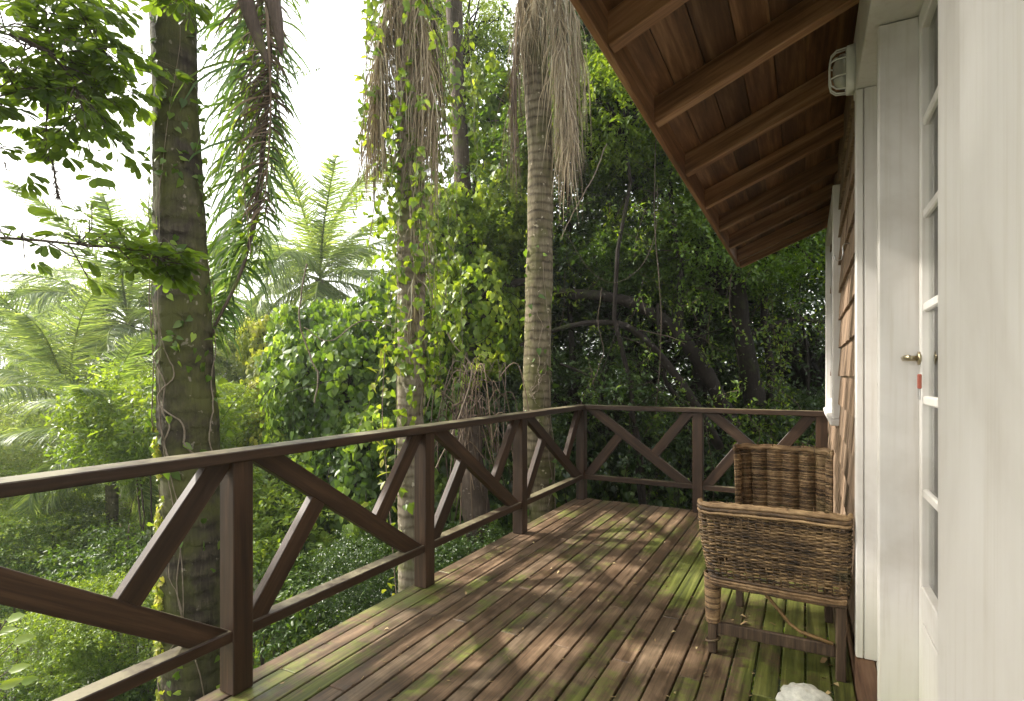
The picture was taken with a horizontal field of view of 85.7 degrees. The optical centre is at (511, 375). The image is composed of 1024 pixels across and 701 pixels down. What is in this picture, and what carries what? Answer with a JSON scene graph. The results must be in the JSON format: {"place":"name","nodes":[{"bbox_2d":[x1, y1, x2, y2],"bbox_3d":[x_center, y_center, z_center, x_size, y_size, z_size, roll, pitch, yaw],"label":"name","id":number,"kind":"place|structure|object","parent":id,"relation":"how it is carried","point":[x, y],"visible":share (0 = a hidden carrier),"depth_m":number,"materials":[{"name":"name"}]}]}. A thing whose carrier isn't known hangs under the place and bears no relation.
{"place":"outdoors","nodes":[
{"label":"outdoors","id":0,"kind":"place"},
{"bbox_2d":[0,0,824,378],"label":"sky","id":1,"kind":"structure","parent":0,"point":[333,35],"materials":[{"name":"white"}]},
{"bbox_2d":[3,372,833,699],"bbox_3d":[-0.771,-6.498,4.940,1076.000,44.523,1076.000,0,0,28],"label":"ground","id":2,"kind":"structure","parent":0,"point":[435,560],"depth_m":22.44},
{"bbox_2d":[0,612,38,689],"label":"broad leaf plant","id":3,"kind":"object","parent":2,"relation":"on","point":[14,682],"visible":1,"depth_m":2.95,"materials":[{"name":"green plant"}]},
{"bbox_2d":[0,504,99,700],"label":"shrub","id":4,"kind":"object","parent":2,"relation":"on","point":[27,521],"visible":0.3,"depth_m":6.03,"materials":[{"name":"green plant"}]},
{"bbox_2d":[0,398,103,511],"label":"shrub","id":5,"kind":"object","parent":2,"relation":"on","point":[21,453],"visible":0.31,"depth_m":7.07,"materials":[{"name":"green plant"}]},
{"bbox_2d":[0,612,114,700],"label":"shrub","id":6,"kind":"object","parent":2,"relation":"on","point":[51,675],"visible":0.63,"depth_m":4.57,"materials":[{"name":"green plant"}]},
{"bbox_2d":[0,415,116,686],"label":"shrub","id":7,"kind":"object","parent":2,"relation":"on","point":[29,463],"visible":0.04,"depth_m":7.85,"materials":[{"name":"green plant"}]},
{"bbox_2d":[2,533,133,696],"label":"shrub","id":8,"kind":"object","parent":2,"relation":"on","point":[31,618],"visible":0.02,"depth_m":6.68,"materials":[{"name":"green plant"}]},
{"bbox_2d":[0,492,137,695],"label":"shrub","id":9,"kind":"object","parent":2,"relation":"on","point":[71,521],"visible":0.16,"depth_m":6.37,"materials":[{"name":"green plant"}]},
{"bbox_2d":[0,259,137,673],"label":"queen palm","id":10,"kind":"object","parent":2,"relation":"on","point":[2,358],"visible":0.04,"depth_m":16.38,"materials":[{"name":"green plant"}]},
{"bbox_2d":[0,448,147,682],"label":"shrub","id":11,"kind":"object","parent":2,"relation":"on","point":[81,500],"visible":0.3,"depth_m":6.71,"materials":[{"name":"green plant"}]},
{"bbox_2d":[1,641,157,700],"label":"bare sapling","id":12,"kind":"object","parent":2,"relation":"on","point":[82,682],"visible":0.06,"depth_m":5.14,"materials":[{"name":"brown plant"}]},
{"bbox_2d":[1,630,160,700],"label":"shrub","id":13,"kind":"object","parent":2,"relation":"on","point":[136,694],"visible":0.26,"depth_m":4.96,"materials":[{"name":"green plant"}]},
{"bbox_2d":[5,562,159,700],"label":"shrub","id":14,"kind":"object","parent":2,"relation":"on","point":[102,588],"visible":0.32,"depth_m":4.81,"materials":[{"name":"green plant"}]},
{"bbox_2d":[31,516,153,691],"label":"shrub","id":15,"kind":"object","parent":2,"relation":"on","point":[132,551],"visible":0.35,"depth_m":5.81,"materials":[{"name":"green plant"}]},
{"bbox_2d":[0,0,214,298],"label":"overhanging tree","id":16,"kind":"object","parent":2,"relation":"on","point":[86,77],"visible":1,"depth_m":3.03,"materials":[{"name":"green plant"}]},
{"bbox_2d":[39,103,64,207],"bbox_3d":[-2.542,-1.217,3.047,0.138,0.572,0.088,0,0,16],"label":"seed tassel","id":17,"kind":"object","parent":16,"relation":"hanging from","point":[56,186],"visible":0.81,"depth_m":3.05,"materials":[{"name":"brown plant"}]},
{"bbox_2d":[0,277,233,689],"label":"queen palm","id":18,"kind":"object","parent":2,"relation":"on","point":[65,359],"visible":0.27,"depth_m":8.55,"materials":[{"name":"green plant"}]},
{"bbox_2d":[0,331,244,698],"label":"queen palm","id":19,"kind":"object","parent":2,"relation":"on","point":[112,502],"visible":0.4,"depth_m":6.47,"materials":[{"name":"green plant"}]},
{"bbox_2d":[0,179,277,649],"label":"queen palm","id":20,"kind":"object","parent":2,"relation":"on","point":[126,301],"visible":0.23,"depth_m":9.71,"materials":[{"name":"green plant"}]},
{"bbox_2d":[35,354,250,700],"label":"shrub","id":21,"kind":"object","parent":2,"relation":"on","point":[91,435],"visible":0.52,"depth_m":5.80,"materials":[{"name":"green plant"}]},
{"bbox_2d":[90,275,298,447],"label":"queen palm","id":22,"kind":"object","parent":2,"relation":"on","point":[230,342],"visible":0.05,"depth_m":12.34,"materials":[{"name":"green plant"}]},
{"bbox_2d":[138,340,259,445],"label":"shrub","id":23,"kind":"object","parent":2,"relation":"on","point":[234,366],"visible":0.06,"depth_m":11.92,"materials":[{"name":"green plant"}]},
{"bbox_2d":[126,378,280,655],"bbox_3d":[-3.913,2.506,7.695,2.376,4.954,2.300,0,0,28],"label":"shrub","id":24,"kind":"object","parent":2,"relation":"on","point":[248,403],"visible":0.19,"depth_m":7.28,"materials":[{"name":"green plant"}]},
{"bbox_2d":[2,407,445,653],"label":"valley wood","id":25,"kind":"object","parent":2,"relation":"on","point":[254,583],"depth_m":26.53,"materials":[{"name":"green plant"}]},
{"bbox_2d":[149,0,314,700],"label":"palm tree","id":26,"kind":"object","parent":2,"relation":"on","point":[187,399],"visible":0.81,"depth_m":3.49,"materials":[{"name":"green plant"}]},
{"bbox_2d":[150,427,181,700],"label":"climbing vine","id":27,"kind":"object","parent":26,"relation":"attached to","point":[157,591],"visible":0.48,"depth_m":3.38,"materials":[{"name":"green plant"}]},
{"bbox_2d":[133,0,233,700],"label":"climbing vine","id":28,"kind":"object","parent":26,"relation":"attached to","point":[176,346],"visible":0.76,"depth_m":3.41,"materials":[{"name":"green plant"}]},
{"bbox_2d":[222,2,267,263],"bbox_3d":[-1.702,-1.790,3.628,0.369,2.104,0.198,0,0,-23],"label":"liana","id":29,"kind":"object","parent":26,"relation":"hanging from","point":[259,10],"visible":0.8,"depth_m":3.63,"materials":[{"name":"green plant"}]},
{"bbox_2d":[269,61,323,75],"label":"leafy twig","id":30,"kind":"object","parent":26,"relation":"attached to","point":[294,74],"visible":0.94,"depth_m":3.50,"materials":[{"name":"green plant"}]},
{"bbox_2d":[304,320,431,343],"bbox_3d":[-1.460,-0.443,5.600,1.297,0.244,0.029,0,0,0],"label":"liana","id":31,"kind":"object","parent":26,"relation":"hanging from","point":[347,329],"visible":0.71,"depth_m":5.59,"materials":[{"name":"brown plant"}]},
{"bbox_2d":[427,273,472,471],"bbox_3d":[-0.624,0.092,4.992,0.535,2.223,0.031,0,0,-1],"label":"liana","id":32,"kind":"object","parent":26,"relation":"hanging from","point":[467,390],"visible":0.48,"depth_m":4.99,"materials":[{"name":"brown plant"}]},
{"bbox_2d":[149,445,358,668],"bbox_3d":[-2.537,2.613,6.069,2.374,3.647,2.303,0,0,28],"label":"shrub","id":33,"kind":"object","parent":2,"relation":"on","point":[286,517],"visible":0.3,"depth_m":5.58,"materials":[{"name":"green plant"}]},
{"bbox_2d":[232,314,326,658],"bbox_3d":[-3.446,2.224,7.903,1.239,6.445,3.377,0,0,-34],"label":"vine bush","id":34,"kind":"object","parent":2,"relation":"on","point":[259,333],"visible":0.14,"depth_m":8.12,"materials":[{"name":"green plant"}]},
{"bbox_2d":[207,140,395,609],"bbox_3d":[-4.475,0.877,12.907,5.776,11.242,5.675,0,0,28],"label":"queen palm","id":35,"kind":"object","parent":2,"relation":"on","point":[319,242],"visible":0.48,"depth_m":11.76,"materials":[{"name":"green plant"}]},
{"bbox_2d":[253,532,397,669],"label":"shrub","id":36,"kind":"object","parent":2,"relation":"on","point":[290,625],"visible":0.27,"depth_m":4.97,"materials":[{"name":"green plant"}]},
{"bbox_2d":[290,522,434,631],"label":"shrub","id":37,"kind":"object","parent":2,"relation":"on","point":[378,596],"visible":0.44,"depth_m":4.57,"materials":[{"name":"green plant"}]},
{"bbox_2d":[221,275,512,627],"bbox_3d":[-1.745,1.600,6.921,3.924,5.972,2.992,0,0,28],"label":"vine bush","id":38,"kind":"object","parent":2,"relation":"on","point":[288,385],"visible":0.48,"depth_m":6.30,"materials":[{"name":"green plant"}]},
{"bbox_2d":[298,264,318,402],"bbox_3d":[-2.212,-0.459,6.003,0.226,1.518,0.030,0,0,-1],"label":"liana","id":39,"kind":"object","parent":38,"relation":"hanging from","point":[315,368],"visible":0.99,"depth_m":6.00,"materials":[{"name":"brown plant"}]},
{"bbox_2d":[304,0,462,591],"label":"palm tree","id":40,"kind":"object","parent":2,"relation":"on","point":[382,76],"visible":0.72,"depth_m":4.23,"materials":[{"name":"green plant"}]},
{"bbox_2d":[353,16,387,250],"bbox_3d":[-1.083,-2.036,4.207,0.235,2.158,0.227,0,0,-41],"label":"liana","id":41,"kind":"object","parent":40,"relation":"hanging from","point":[366,37],"visible":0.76,"depth_m":4.22,"materials":[{"name":"green plant"}]},
{"bbox_2d":[361,344,401,595],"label":"climbing shoot","id":42,"kind":"object","parent":40,"relation":"attached to","point":[383,389],"visible":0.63,"depth_m":4.20,"materials":[{"name":"green plant"}]},
{"bbox_2d":[381,225,441,514],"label":"climbing vine","id":43,"kind":"object","parent":40,"relation":"attached to","point":[389,394],"visible":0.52,"depth_m":4.26,"materials":[{"name":"green plant"}]},
{"bbox_2d":[346,0,483,458],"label":"climbing vine","id":44,"kind":"object","parent":40,"relation":"attached to","point":[419,213],"visible":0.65,"depth_m":4.21,"materials":[{"name":"green plant"}]},
{"bbox_2d":[430,0,440,332],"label":"liana","id":45,"kind":"object","parent":44,"relation":"hanging from","point":[433,196],"visible":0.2,"depth_m":4.80,"materials":[{"name":"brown plant"}]},
{"bbox_2d":[446,0,480,396],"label":"forest tree","id":46,"kind":"object","parent":2,"relation":"on","point":[460,146],"visible":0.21,"depth_m":7.51,"materials":[{"name":"brown plant"}]},
{"bbox_2d":[423,0,515,194],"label":"forest tree","id":47,"kind":"object","parent":2,"relation":"on","point":[481,45],"visible":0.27,"depth_m":8.63,"materials":[{"name":"green plant"}]},
{"bbox_2d":[434,515,512,572],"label":"shrub","id":48,"kind":"object","parent":2,"relation":"on","point":[448,547],"visible":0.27,"depth_m":5.13,"materials":[{"name":"green plant"}]},
{"bbox_2d":[425,51,527,453],"bbox_3d":[-0.361,-0.269,7.502,1.972,8.771,2.232,0,0,28],"label":"hanging vine","id":49,"kind":"object","parent":2,"relation":"on","point":[499,319],"visible":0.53,"depth_m":7.07,"materials":[{"name":"green plant"}]},
{"bbox_2d":[378,183,574,316],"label":"forest tree","id":50,"kind":"object","parent":2,"relation":"on","point":[520,222],"visible":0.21,"depth_m":7.19,"materials":[{"name":"green plant"}]},
{"bbox_2d":[425,352,528,554],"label":"palm tree","id":51,"kind":"object","parent":2,"relation":"on","point":[474,496],"visible":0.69,"depth_m":5.57,"materials":[{"name":"brown plant"}]},
{"bbox_2d":[122,495,833,700],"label":"ground cover","id":52,"kind":"object","parent":2,"relation":"on","point":[268,656],"depth_m":7.06,"materials":[{"name":"green plant"}]},
{"bbox_2d":[423,0,601,523],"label":"palm tree","id":53,"kind":"object","parent":2,"relation":"on","point":[533,40],"visible":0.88,"depth_m":5.47,"materials":[{"name":"brown plant"}]},
{"bbox_2d":[520,243,561,516],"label":"climbing vine","id":54,"kind":"object","parent":53,"relation":"attached to","point":[538,350],"visible":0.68,"depth_m":5.48,"materials":[{"name":"green plant"}]},
{"bbox_2d":[560,144,606,238],"bbox_3d":[0.701,-1.801,5.404,0.458,0.931,0.026,0,0,1],"label":"liana","id":55,"kind":"object","parent":53,"relation":"hanging from","point":[584,191],"visible":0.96,"depth_m":5.40,"materials":[{"name":"brown plant"}]},
{"bbox_2d":[427,298,618,464],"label":"forest tree","id":56,"kind":"object","parent":2,"relation":"on","point":[559,345],"visible":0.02,"depth_m":8.42,"materials":[{"name":"green plant"}]},
{"bbox_2d":[439,363,623,555],"bbox_3d":[0.221,1.796,6.862,2.271,4.037,2.328,0,0,28],"label":"vine bush","id":57,"kind":"object","parent":2,"relation":"on","point":[564,495],"visible":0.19,"depth_m":6.61,"materials":[{"name":"green plant"}]},
{"bbox_2d":[466,33,656,412],"bbox_3d":[0.717,-0.427,7.601,2.972,8.128,3.080,0,0,28],"label":"forest tree","id":58,"kind":"object","parent":2,"relation":"on","point":[599,176],"visible":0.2,"depth_m":7.08,"materials":[{"name":"green plant"}]},
{"bbox_2d":[432,139,698,402],"bbox_3d":[0.602,0.068,8.756,4.728,7.798,4.547,0,0,28],"label":"forest tree","id":59,"kind":"object","parent":2,"relation":"on","point":[583,227],"visible":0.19,"depth_m":7.45,"materials":[{"name":"green plant"}]},
{"bbox_2d":[478,3,676,492],"bbox_3d":[1.590,-1.182,8.407,4.090,9.657,4.829,0,0,8],"label":"forest tree","id":60,"kind":"object","parent":2,"relation":"on","point":[503,49],"depth_m":7.92,"materials":[{"name":"green plant"}]},
{"bbox_2d":[485,334,715,499],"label":"forest tree","id":61,"kind":"object","parent":2,"relation":"on","point":[614,387],"visible":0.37,"depth_m":6.75,"materials":[{"name":"green plant"}]},
{"bbox_2d":[559,265,650,501],"bbox_3d":[1.338,0.871,7.451,1.310,4.828,0.659,0,0,-34],"label":"thin trunk","id":62,"kind":"object","parent":2,"relation":"on","point":[612,364],"visible":0.14,"depth_m":7.58,"materials":[{"name":"brown plant"}]},
{"bbox_2d":[548,35,666,504],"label":"forest tree","id":63,"kind":"object","parent":2,"relation":"on","point":[621,125],"visible":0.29,"depth_m":6.33,"materials":[{"name":"green plant"}]},
{"bbox_2d":[592,288,603,383],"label":"liana","id":64,"kind":"object","parent":63,"relation":"hanging from","point":[601,338],"visible":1,"depth_m":5.90,"materials":[{"name":"brown plant"}]},
{"bbox_2d":[654,139,661,414],"bbox_3d":[1.686,-1.390,6.388,0.094,3.699,0.035,0,0,1],"label":"liana","id":65,"kind":"object","parent":63,"relation":"hanging from","point":[658,273],"visible":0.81,"depth_m":6.38,"materials":[{"name":"brown plant"}]},
{"bbox_2d":[560,318,674,503],"bbox_3d":[1.044,1.206,6.327,1.418,3.742,0.826,0,0,36],"label":"thin trunk","id":66,"kind":"object","parent":2,"relation":"on","point":[643,487],"visible":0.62,"depth_m":6.38,"materials":[{"name":"brown plant"}]},
{"bbox_2d":[548,8,706,428],"bbox_3d":[2.368,-1.201,8.074,4.524,9.080,4.598,0,0,42],"label":"forest tree","id":67,"kind":"object","parent":2,"relation":"on","point":[694,372],"visible":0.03,"depth_m":7.83,"materials":[{"name":"green plant"}]},
{"bbox_2d":[444,0,824,496],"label":"wood","id":68,"kind":"object","parent":2,"relation":"on","point":[630,224],"visible":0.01,"depth_m":12.90,"materials":[{"name":"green plant"}]},
{"bbox_2d":[481,130,824,476],"bbox_3d":[2.117,-1.248,7.148,4.348,8.563,3.224,0,0,-37],"label":"crooked tree","id":69,"kind":"object","parent":2,"relation":"on","point":[748,359],"visible":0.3,"depth_m":6.93,"materials":[{"name":"green plant"}]},
{"bbox_2d":[509,56,609,289],"bbox_3d":[0.691,-2.676,7.319,1.159,3.531,1.730,0,0,-23],"label":"creeper tangle","id":70,"kind":"object","parent":69,"relation":"hanging from","point":[562,206],"visible":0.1,"depth_m":7.13,"materials":[{"name":"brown plant"}]},
{"bbox_2d":[508,160,684,371],"bbox_3d":[0.792,-1.289,7.026,2.678,2.533,0.878,0,0,23],"label":"creeper tangle","id":71,"kind":"object","parent":69,"relation":"hanging from","point":[613,231],"visible":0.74,"depth_m":6.80,"materials":[{"name":"green plant"}]},
{"bbox_2d":[552,132,712,302],"bbox_3d":[1.593,-1.977,6.707,1.736,2.080,2.055,0,0,-35],"label":"creeper tangle","id":72,"kind":"object","parent":69,"relation":"hanging from","point":[642,210],"visible":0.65,"depth_m":6.78,"materials":[{"name":"green plant"}]},
{"bbox_2d":[554,184,657,282],"bbox_3d":[1.036,-1.607,6.220,1.218,1.115,0.025,0,0,-1],"label":"liana","id":73,"kind":"object","parent":72,"relation":"hanging from","point":[645,259],"visible":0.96,"depth_m":6.22,"materials":[{"name":"brown plant"}]},
{"bbox_2d":[551,290,724,435],"bbox_3d":[1.310,-0.108,6.527,2.168,1.750,1.300,0,0,28],"label":"creeper tangle","id":74,"kind":"object","parent":69,"relation":"hanging from","point":[682,335],"visible":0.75,"depth_m":6.43,"materials":[{"name":"green plant"}]},
{"bbox_2d":[615,354,764,508],"bbox_3d":[2.033,0.952,6.340,1.928,2.472,0.978,0,0,28],"label":"creeper tangle","id":75,"kind":"object","parent":69,"relation":"hanging from","point":[711,436],"visible":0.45,"depth_m":6.32,"materials":[{"name":"green plant"}]},
{"bbox_2d":[636,235,823,443],"bbox_3d":[2.656,-0.433,6.589,2.261,2.568,1.069,0,0,20],"label":"creeper tangle","id":76,"kind":"object","parent":69,"relation":"hanging from","point":[698,296],"visible":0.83,"depth_m":6.62,"materials":[{"name":"green plant"}]},
{"bbox_2d":[650,377,815,481],"bbox_3d":[2.655,0.733,6.506,2.011,1.427,1.166,0,0,-9],"label":"creeper tangle","id":77,"kind":"object","parent":69,"relation":"hanging from","point":[763,420],"visible":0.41,"depth_m":6.50,"materials":[{"name":"green plant"}]},
{"bbox_2d":[688,271,824,442],"bbox_3d":[3.208,-0.269,6.723,1.571,2.182,1.444,0,0,-40],"label":"creeper tangle","id":78,"kind":"object","parent":69,"relation":"hanging from","point":[765,326],"visible":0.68,"depth_m":6.89,"materials":[{"name":"green plant"}]},
{"bbox_2d":[521,236,823,490],"bbox_3d":[2.592,0.477,9.417,4.955,5.923,5.218,0,0,28],"label":"forest tree","id":79,"kind":"object","parent":2,"relation":"on","point":[656,361],"visible":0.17,"depth_m":8.42,"materials":[{"name":"green plant"}]},
{"bbox_2d":[626,304,728,489],"bbox_3d":[1.925,1.062,6.561,1.237,3.900,0.656,0,0,6],"label":"thin trunk","id":80,"kind":"object","parent":2,"relation":"on","point":[669,388],"visible":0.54,"depth_m":6.78,"materials":[{"name":"brown plant"}]},
{"bbox_2d":[587,393,823,509],"bbox_3d":[2.892,1.702,7.374,4.068,2.967,1.722,0,0,-8],"label":"vine bush","id":81,"kind":"object","parent":2,"relation":"on","point":[631,495],"visible":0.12,"depth_m":6.76,"materials":[{"name":"green plant"}]},
{"bbox_2d":[598,375,815,510],"bbox_3d":[2.633,1.631,7.672,3.225,3.283,3.331,0,0,28],"label":"shrub","id":82,"kind":"object","parent":2,"relation":"on","point":[764,441],"visible":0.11,"depth_m":6.95,"materials":[{"name":"green plant"}]},
{"bbox_2d":[685,282,733,502],"bbox_3d":[2.618,0.809,7.364,0.893,4.704,1.058,0,0,28],"label":"thin trunk","id":83,"kind":"object","parent":2,"relation":"on","point":[704,389],"visible":0.21,"depth_m":7.58,"materials":[{"name":"brown plant"}]},
{"bbox_2d":[616,182,826,382],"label":"forest tree","id":84,"kind":"object","parent":2,"relation":"on","point":[820,298],"visible":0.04,"depth_m":7.86,"materials":[{"name":"green plant"}]},
{"bbox_2d":[621,156,826,434],"bbox_3d":[3.377,-0.192,7.400,3.697,6.827,3.557,0,0,28],"label":"forest tree","id":85,"kind":"object","parent":2,"relation":"on","point":[710,268],"visible":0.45,"depth_m":6.95,"materials":[{"name":"green plant"}]},
{"bbox_2d":[749,249,824,360],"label":"creeper tangle","id":86,"kind":"object","parent":85,"relation":"hanging from","point":[785,298],"visible":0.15,"depth_m":7.08,"materials":[{"name":"green plant"}]},
{"bbox_2d":[661,247,824,407],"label":"forest tree","id":87,"kind":"object","parent":2,"relation":"on","point":[816,366],"visible":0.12,"depth_m":8.13,"materials":[{"name":"green plant"}]},
{"bbox_2d":[726,282,800,448],"bbox_3d":[3.531,0.310,7.761,1.128,5.723,0.780,0,0,16],"label":"thin trunk","id":88,"kind":"object","parent":2,"relation":"on","point":[735,365],"visible":0.05,"depth_m":7.98,"materials":[{"name":"brown plant"}]},
{"bbox_2d":[723,375,828,505],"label":"forest tree","id":89,"kind":"object","parent":2,"relation":"on","point":[817,403],"visible":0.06,"depth_m":7.18,"materials":[{"name":"green plant"}]},
{"bbox_2d":[771,255,810,401],"bbox_3d":[3.887,0.713,7.875,0.216,4.716,0.773,0,0,-39],"label":"thin trunk","id":90,"kind":"object","parent":2,"relation":"on","point":[807,362],"visible":0.28,"depth_m":7.69,"materials":[{"name":"brown plant"}]},
{"bbox_2d":[570,0,1023,700],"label":"house","id":91,"kind":"structure","parent":0,"point":[900,172],"depth_m":1.78,"materials":[{"name":"white wood"}]},
{"bbox_2d":[823,184,840,425],"bbox_3d":[2.353,-0.440,4.072,0.062,1.500,1.500,0,0,28],"label":"window","id":92,"kind":"structure","parent":91,"relation":"in","point":[831,409],"depth_m":3.47,"materials":[{"name":"white paint"}]},
{"bbox_2d":[828,43,855,95],"bbox_3d":[1.362,-1.255,2.283,0.093,0.196,0.116,0,0,28],"label":"wall lamp","id":93,"kind":"object","parent":91,"relation":"attached to","point":[844,72],"visible":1,"depth_m":2.25,"materials":[{"name":"white plastic"}]},
{"bbox_2d":[834,243,849,260],"bbox_3d":[1.606,-0.600,2.680,0.076,0.086,0.006,0,0,28],"label":"wall hook","id":94,"kind":"object","parent":91,"relation":"attached to","point":[842,252],"depth_m":2.68,"materials":[{"name":"silver metal"}]},
{"bbox_2d":[901,0,937,700],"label":"door","id":95,"kind":"structure","parent":91,"relation":"in","point":[926,358],"depth_m":1.69,"materials":[{"name":"white paint"}]},
{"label":"deck beam","id":96,"kind":"structure","parent":0,"visible":0},
{"bbox_2d":[196,498,855,700],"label":"deck","id":97,"kind":"structure","parent":96,"relation":"on","point":[570,630],"depth_m":2.68,"materials":[{"name":"brown wood"}]},
{"bbox_2d":[0,404,586,700],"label":"deck railing","id":98,"kind":"object","parent":97,"relation":"on","point":[245,613],"visible":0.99,"depth_m":2.21,"materials":[{"name":"brown wood"}]},
{"bbox_2d":[247,505,806,700],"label":"leaf litter","id":99,"kind":"object","parent":97,"relation":"on","point":[562,613],"visible":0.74,"depth_m":2.86,"materials":[{"name":"brown plant"}]},
{"bbox_2d":[584,405,827,512],"bbox_3d":[1.683,0.772,5.081,2.131,0.954,0.118,0,0,28],"label":"deck railing","id":100,"kind":"object","parent":97,"relation":"on","point":[699,485],"visible":0.7,"depth_m":5.04,"materials":[{"name":"brown wood"}]},
{"bbox_2d":[697,442,853,682],"bbox_3d":[1.264,0.799,2.661,0.616,0.900,0.722,0,0,28],"label":"wicker armchair","id":101,"kind":"object","parent":97,"relation":"on","point":[750,532],"visible":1,"depth_m":2.41,"materials":[{"name":"brown wicker"}]},
{"bbox_2d":[775,682,832,700],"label":"stone","id":102,"kind":"object","parent":97,"relation":"on","point":[792,691],"visible":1,"depth_m":2.03,"materials":[{"name":"white stone"}]},
{"bbox_2d":[820,657,826,662],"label":"fallen leaf","id":103,"kind":"object","parent":97,"relation":"on","point":[823,659],"visible":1,"depth_m":2.40,"materials":[{"name":"brown plant"}]}
]}

